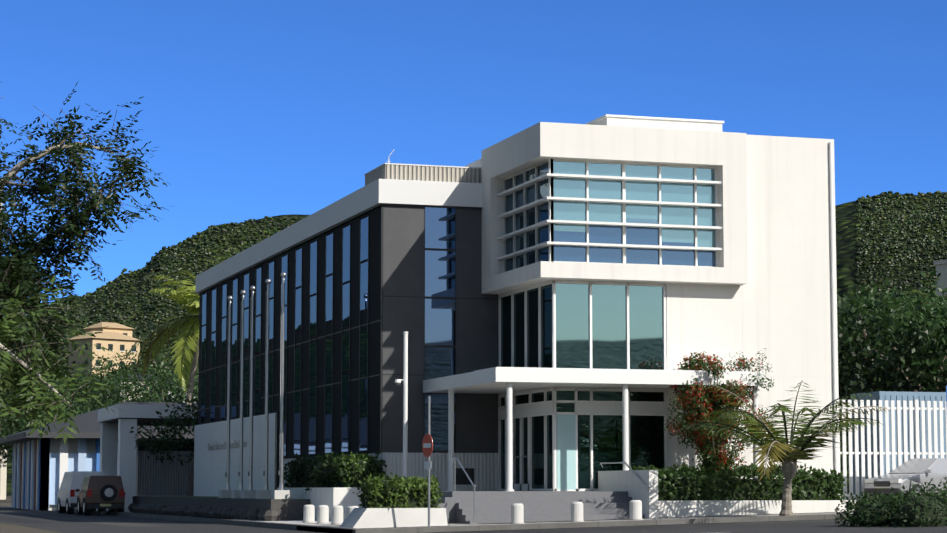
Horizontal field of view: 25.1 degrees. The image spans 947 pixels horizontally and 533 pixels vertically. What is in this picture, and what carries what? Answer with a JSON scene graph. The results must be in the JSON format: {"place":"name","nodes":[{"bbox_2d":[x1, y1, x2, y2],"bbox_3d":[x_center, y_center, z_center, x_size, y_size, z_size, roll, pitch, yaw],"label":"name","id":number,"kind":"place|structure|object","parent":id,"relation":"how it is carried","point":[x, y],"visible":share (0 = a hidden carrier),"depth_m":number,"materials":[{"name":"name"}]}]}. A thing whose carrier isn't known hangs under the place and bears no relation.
{"place":"outdoors","nodes":[
{"label":"outdoors","id":0,"kind":"place"},
{"bbox_2d":[0,493,848,532],"bbox_3d":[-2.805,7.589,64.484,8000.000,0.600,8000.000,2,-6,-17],"label":"ground","id":1,"kind":"structure","parent":0,"point":[7,527],"depth_m":61.68,"materials":[{"name":"grey asphalt"}]},
{"bbox_2d":[0,449,6,499],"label":"block","id":2,"kind":"structure","parent":1,"relation":"on","point":[3,471],"depth_m":200.77,"materials":[{"name":"grey"}]},
{"bbox_2d":[0,363,75,464],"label":"tree","id":3,"kind":"object","parent":1,"relation":"on","point":[10,398],"visible":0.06,"depth_m":199.75,"materials":[{"name":"green plant"}]},
{"bbox_2d":[0,347,111,428],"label":"tree","id":4,"kind":"object","parent":1,"relation":"on","point":[53,378],"visible":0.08,"depth_m":230.30,"materials":[{"name":"green plant"}]},
{"bbox_2d":[0,375,111,462],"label":"tree","id":5,"kind":"object","parent":1,"relation":"on","point":[8,432],"visible":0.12,"depth_m":169.18,"materials":[{"name":"green plant"}]},
{"bbox_2d":[0,82,168,444],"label":"tree","id":6,"kind":"object","parent":1,"relation":"on","point":[22,286],"visible":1,"depth_m":29.91,"materials":[{"name":"green plant"}]},
{"bbox_2d":[20,351,152,421],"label":"tree","id":7,"kind":"object","parent":1,"relation":"on","point":[96,377],"visible":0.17,"depth_m":211.02,"materials":[{"name":"green plant"}]},
{"bbox_2d":[0,402,197,510],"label":"shop building","id":8,"kind":"structure","parent":1,"relation":"on","point":[43,465],"depth_m":111.71,"materials":[{"name":"white paint"}]},
{"bbox_2d":[70,354,184,412],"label":"tree","id":9,"kind":"object","parent":1,"relation":"on","point":[118,369],"visible":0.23,"depth_m":249.63,"materials":[{"name":"green plant"}]},
{"bbox_2d":[69,362,197,412],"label":"tree","id":10,"kind":"object","parent":1,"relation":"on","point":[135,387],"visible":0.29,"depth_m":180.09,"materials":[{"name":"green plant"}]},
{"bbox_2d":[91,348,198,404],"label":"tree","id":11,"kind":"object","parent":1,"relation":"on","point":[120,364],"visible":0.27,"depth_m":229.00,"materials":[{"name":"green plant"}]},
{"bbox_2d":[98,404,197,511],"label":"gateway","id":12,"kind":"object","parent":1,"relation":"on","point":[138,471],"visible":0.12,"depth_m":99.64,"materials":[{"name":"white paint"}]},
{"bbox_2d":[125,270,199,404],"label":"palm","id":13,"kind":"object","parent":1,"relation":"on","point":[191,323],"visible":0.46,"depth_m":117.56,"materials":[{"name":"green plant"}]},
{"bbox_2d":[130,384,197,495],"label":"street tree","id":14,"kind":"object","parent":1,"relation":"on","point":[162,445],"visible":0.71,"depth_m":96.96,"materials":[{"name":"green plant"}]},
{"bbox_2d":[395,331,407,479],"bbox_3d":[-2.130,4.738,63.357,0.482,5.612,0.290,2,-6,-17],"label":"camera mast","id":15,"kind":"object","parent":1,"relation":"on","point":[405,402],"visible":0.77,"depth_m":63.40,"materials":[{"name":"white metal"}]},
{"bbox_2d":[194,114,839,496],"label":"building","id":16,"kind":"structure","parent":1,"relation":"on","point":[607,241],"depth_m":64.16,"materials":[{"name":"white paint"}]},
{"bbox_2d":[208,440,246,450],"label":"sign lettering","id":17,"kind":"object","parent":16,"relation":"attached to","point":[215,447],"visible":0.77,"depth_m":88.19,"materials":[{"name":"grey metal"}]},
{"bbox_2d":[741,142,837,473],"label":"facade joints","id":18,"kind":"object","parent":16,"relation":"attached to","point":[834,377],"visible":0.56,"depth_m":64.03,"materials":[{"name":"grey metal"}]},
{"bbox_2d":[839,377,867,442],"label":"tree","id":19,"kind":"object","parent":1,"relation":"on","point":[846,413],"depth_m":159.01,"materials":[{"name":"green plant"}]},
{"bbox_2d":[831,477,946,527],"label":"bushes","id":20,"kind":"object","parent":1,"relation":"on","point":[919,510],"visible":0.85,"depth_m":48.94,"materials":[{"name":"green plant"}]},
{"bbox_2d":[839,400,946,503],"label":"slat fence","id":21,"kind":"object","parent":1,"relation":"on","point":[916,408],"visible":0.31,"depth_m":73.26,"materials":[{"name":"white metal"}]},
{"bbox_2d":[897,289,946,316],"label":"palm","id":22,"kind":"object","parent":1,"relation":"on","point":[914,290],"visible":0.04,"depth_m":109.54,"materials":[{"name":"green plant"}]},
{"bbox_2d":[933,259,946,303],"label":"building","id":23,"kind":"structure","parent":1,"relation":"on","point":[941,266],"depth_m":179.67,"materials":[{"name":"grey"}]},
{"bbox_2d":[74,508,852,532],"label":"pavement","id":24,"kind":"structure","parent":0,"point":[300,525],"depth_m":55.55,"materials":[{"name":"concrete"}]},
{"bbox_2d":[128,496,309,520],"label":"wall","id":25,"kind":"structure","parent":24,"relation":"on","point":[245,508],"depth_m":72.90,"materials":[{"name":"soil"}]},
{"bbox_2d":[218,296,232,497],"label":"flagpole","id":26,"kind":"object","parent":25,"relation":"on","point":[226,493],"visible":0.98,"depth_m":75.79,"materials":[{"name":"metal"}]},
{"bbox_2d":[231,290,245,497],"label":"flagpole","id":27,"kind":"object","parent":25,"relation":"on","point":[235,493],"visible":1,"depth_m":73.59,"materials":[{"name":"metal"}]},
{"bbox_2d":[241,286,255,497],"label":"flagpole","id":28,"kind":"object","parent":25,"relation":"on","point":[250,492],"visible":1,"depth_m":72.00,"materials":[{"name":"metal"}]},
{"bbox_2d":[256,279,270,498],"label":"flagpole","id":29,"kind":"object","parent":25,"relation":"on","point":[265,493],"visible":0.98,"depth_m":69.64,"materials":[{"name":"metal"}]},
{"bbox_2d":[271,272,291,498],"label":"flagpole","id":30,"kind":"object","parent":25,"relation":"on","point":[281,493],"visible":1,"depth_m":67.43,"materials":[{"name":"metal"}]},
{"bbox_2d":[303,505,314,522],"bbox_3d":[-4.828,7.280,62.448,0.380,0.570,0.380,2,-6,-17],"label":"bollard","id":31,"kind":"object","parent":24,"relation":"on","point":[309,514],"visible":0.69,"depth_m":62.31,"materials":[{"name":"concrete"}]},
{"bbox_2d":[316,505,329,523],"bbox_3d":[-4.300,7.107,60.788,0.380,0.570,0.380,2,-6,-17],"label":"bollard","id":32,"kind":"object","parent":24,"relation":"on","point":[322,514],"visible":0.83,"depth_m":60.66,"materials":[{"name":"concrete"}]},
{"bbox_2d":[331,506,342,524],"bbox_3d":[-3.786,6.938,59.177,0.380,0.570,0.380,2,-6,-17],"label":"bollard","id":33,"kind":"object","parent":24,"relation":"on","point":[337,515],"visible":0.75,"depth_m":59.04,"materials":[{"name":"concrete"}]},
{"bbox_2d":[347,506,358,515],"bbox_3d":[-3.257,6.765,57.517,0.380,0.570,0.380,2,-6,-17],"label":"bollard","id":34,"kind":"object","parent":24,"relation":"on","point":[350,509],"visible":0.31,"depth_m":57.42,"materials":[{"name":"concrete"}]},
{"bbox_2d":[422,396,432,526],"bbox_3d":[-1.132,4.931,53.691,0.088,3.320,0.600,3,-7,-27],"label":"no entry sign","id":35,"kind":"object","parent":24,"relation":"on","point":[427,445],"visible":0.94,"depth_m":53.67,"materials":[{"name":"metal"}]},
{"bbox_2d":[510,503,524,523],"bbox_3d":[1.134,6.426,55.102,0.380,0.570,0.380,2,-6,-17],"label":"bollard","id":36,"kind":"object","parent":24,"relation":"on","point":[517,513],"visible":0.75,"depth_m":54.97,"materials":[{"name":"concrete"}]},
{"bbox_2d":[433,491,644,523],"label":"entrance steps","id":37,"kind":"structure","parent":24,"relation":"on","point":[495,506],"depth_m":57.62,"materials":[{"name":"grey concrete"}]},
{"bbox_2d":[452,457,648,519],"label":"handrails","id":38,"kind":"object","parent":24,"relation":"on","point":[601,463],"visible":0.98,"depth_m":57.71,"materials":[{"name":"metal"}]},
{"bbox_2d":[277,470,855,527],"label":"planter walls","id":39,"kind":"structure","parent":24,"relation":"on","point":[629,481],"depth_m":58.51,"materials":[{"name":"paint"}]},
{"bbox_2d":[284,451,386,492],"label":"hedge","id":40,"kind":"object","parent":39,"relation":"on","point":[319,471],"visible":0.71,"depth_m":65.74,"materials":[{"name":"green plant"}]},
{"bbox_2d":[335,451,381,486],"bbox_3d":[-3.483,6.200,64.316,1.431,1.264,1.290,2,-6,-17],"label":"shrub","id":41,"kind":"object","parent":39,"relation":"in","point":[358,469],"visible":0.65,"depth_m":64.00,"materials":[{"name":"green plant"}]},
{"bbox_2d":[356,472,444,507],"bbox_3d":[-1.873,5.856,55.139,2.246,1.063,1.497,2,-6,-17],"label":"hedge planter","id":42,"kind":"object","parent":39,"relation":"on","point":[402,492],"visible":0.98,"depth_m":54.76,"materials":[{"name":"green plant"}]},
{"bbox_2d":[631,462,847,500],"bbox_3d":[7.393,6.192,60.139,6.428,1.361,2.705,2,-6,-17],"label":"hedge","id":43,"kind":"object","parent":39,"relation":"in","point":[815,484],"visible":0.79,"depth_m":59.28,"materials":[{"name":"green plant"}]},
{"bbox_2d":[663,351,773,478],"bbox_3d":[7.063,4.583,60.550,3.378,4.329,2.334,2,-6,-17],"label":"bougainvillea","id":44,"kind":"object","parent":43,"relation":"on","point":[710,451],"visible":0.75,"depth_m":60.30,"materials":[{"name":"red plant"}]},
{"bbox_2d":[723,348,772,375],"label":"bougainvillea sprigs","id":45,"kind":"object","parent":44,"relation":"attached to","point":[755,361],"visible":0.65,"depth_m":61.21,"materials":[{"name":"plant"}]},
{"bbox_2d":[570,502,583,521],"bbox_3d":[2.707,6.436,55.602,0.380,0.570,0.380,2,-6,-17],"label":"bollard","id":46,"kind":"object","parent":24,"relation":"on","point":[576,511],"visible":0.83,"depth_m":55.47,"materials":[{"name":"concrete"}]},
{"bbox_2d":[423,367,764,490],"bbox_3d":[3.387,5.092,62.905,8.100,3.730,7.170,2,-6,-17],"label":"entrance canopy","id":47,"kind":"object","parent":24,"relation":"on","point":[508,381],"visible":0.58,"depth_m":59.87,"materials":[{"name":"white paint"}]},
{"bbox_2d":[629,500,642,519],"bbox_3d":[4.280,6.447,56.103,0.380,0.570,0.380,2,-6,-17],"label":"bollard","id":48,"kind":"object","parent":24,"relation":"on","point":[635,508],"visible":0.83,"depth_m":55.97,"materials":[{"name":"concrete"}]},
{"bbox_2d":[681,380,889,515],"bbox_3d":[8.137,4.753,56.128,5.070,3.753,5.470,-3,-6,23],"label":"palm","id":49,"kind":"object","parent":24,"relation":"on","point":[781,451],"visible":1,"depth_m":56.26,"materials":[{"name":"green plant"}]},
{"bbox_2d":[0,192,946,495],"bbox_3d":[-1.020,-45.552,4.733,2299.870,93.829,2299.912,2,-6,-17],"label":"hills","id":50,"kind":"structure","parent":0,"point":[846,236],"depth_m":486.63,"materials":[{"name":"green plant"}]},
{"bbox_2d":[68,331,141,381],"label":"house","id":51,"kind":"structure","parent":50,"relation":"on","point":[115,342],"depth_m":410.50,"materials":[{"name":"beige paint"}]},
{"bbox_2d":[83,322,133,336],"bbox_3d":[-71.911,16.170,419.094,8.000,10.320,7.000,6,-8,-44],"label":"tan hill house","id":52,"kind":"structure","parent":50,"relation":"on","point":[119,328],"depth_m":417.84,"materials":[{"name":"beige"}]},
{"bbox_2d":[110,373,160,401],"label":"hill house","id":53,"kind":"structure","parent":50,"relation":"on","point":[134,380],"depth_m":377.80,"materials":[{"name":"grey"}]},
{"bbox_2d":[133,350,198,400],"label":"tree","id":54,"kind":"object","parent":50,"relation":"on","point":[153,373],"visible":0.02,"depth_m":257.01,"materials":[{"name":"green plant"}]},
{"bbox_2d":[149,377,195,402],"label":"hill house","id":55,"kind":"structure","parent":50,"relation":"on","point":[168,391],"depth_m":363.43,"materials":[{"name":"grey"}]},
{"bbox_2d":[25,190,946,411],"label":"hill forest","id":56,"kind":"object","parent":50,"relation":"on","point":[898,222],"visible":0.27,"depth_m":497.29,"materials":[{"name":"green plant"}]},
{"bbox_2d":[0,506,946,532],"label":"road","id":57,"kind":"structure","parent":0,"point":[71,526],"depth_m":56.83,"materials":[{"name":"grey asphalt"}]},
{"bbox_2d":[57,471,103,506],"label":"van","id":58,"kind":"object","parent":57,"relation":"on","point":[72,480],"visible":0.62,"depth_m":96.23,"materials":[{"name":"white metal"}]},
{"bbox_2d":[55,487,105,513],"bbox_3d":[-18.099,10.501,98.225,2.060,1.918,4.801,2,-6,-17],"label":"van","id":59,"kind":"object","parent":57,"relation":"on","point":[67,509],"visible":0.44,"depth_m":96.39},
{"bbox_2d":[75,485,123,514],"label":"suv","id":60,"kind":"object","parent":57,"relation":"on","point":[108,492],"visible":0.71,"depth_m":90.94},
{"bbox_2d":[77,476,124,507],"bbox_3d":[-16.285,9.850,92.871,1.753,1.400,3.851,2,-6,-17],"label":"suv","id":61,"kind":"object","parent":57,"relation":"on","point":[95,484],"visible":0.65,"depth_m":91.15,"materials":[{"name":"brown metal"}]},
{"bbox_2d":[0,510,843,532],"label":"road wear","id":62,"kind":"object","parent":57,"relation":"on","point":[110,522],"visible":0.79,"depth_m":55.06,"materials":[{"name":"asphalt"}]},
{"bbox_2d":[837,271,945,396],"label":"tree","id":63,"kind":"object","parent":57,"relation":"on","point":[908,288],"visible":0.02,"depth_m":102.23,"materials":[{"name":"green plant"}]},
{"bbox_2d":[837,280,946,401],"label":"tree","id":64,"kind":"object","parent":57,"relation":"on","point":[914,385],"visible":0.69,"depth_m":89.24,"materials":[{"name":"green plant"}]},
{"bbox_2d":[837,277,946,411],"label":"tree","id":65,"kind":"object","parent":57,"relation":"on","point":[868,305],"visible":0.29,"depth_m":93.62,"materials":[{"name":"green plant"}]},
{"bbox_2d":[847,304,946,388],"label":"tree","id":66,"kind":"object","parent":57,"relation":"on","point":[934,352],"visible":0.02,"depth_m":98.54,"materials":[{"name":"green plant"}]},
{"bbox_2d":[864,469,931,500],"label":"car","id":67,"kind":"object","parent":57,"relation":"on","point":[885,491],"visible":0.35,"depth_m":71.67,"materials":[{"name":"silver metal"}]},
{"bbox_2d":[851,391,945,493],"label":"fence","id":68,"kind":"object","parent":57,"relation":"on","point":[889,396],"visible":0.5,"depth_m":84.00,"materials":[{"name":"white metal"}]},
{"bbox_2d":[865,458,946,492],"bbox_3d":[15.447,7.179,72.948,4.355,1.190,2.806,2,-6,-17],"label":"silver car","id":69,"kind":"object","parent":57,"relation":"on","point":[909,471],"visible":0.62,"depth_m":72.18,"materials":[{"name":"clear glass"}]},
{"bbox_2d":[0,0,946,315],"label":"sky","id":70,"kind":"structure","parent":0,"point":[251,109],"materials":[{"name":"blue"}]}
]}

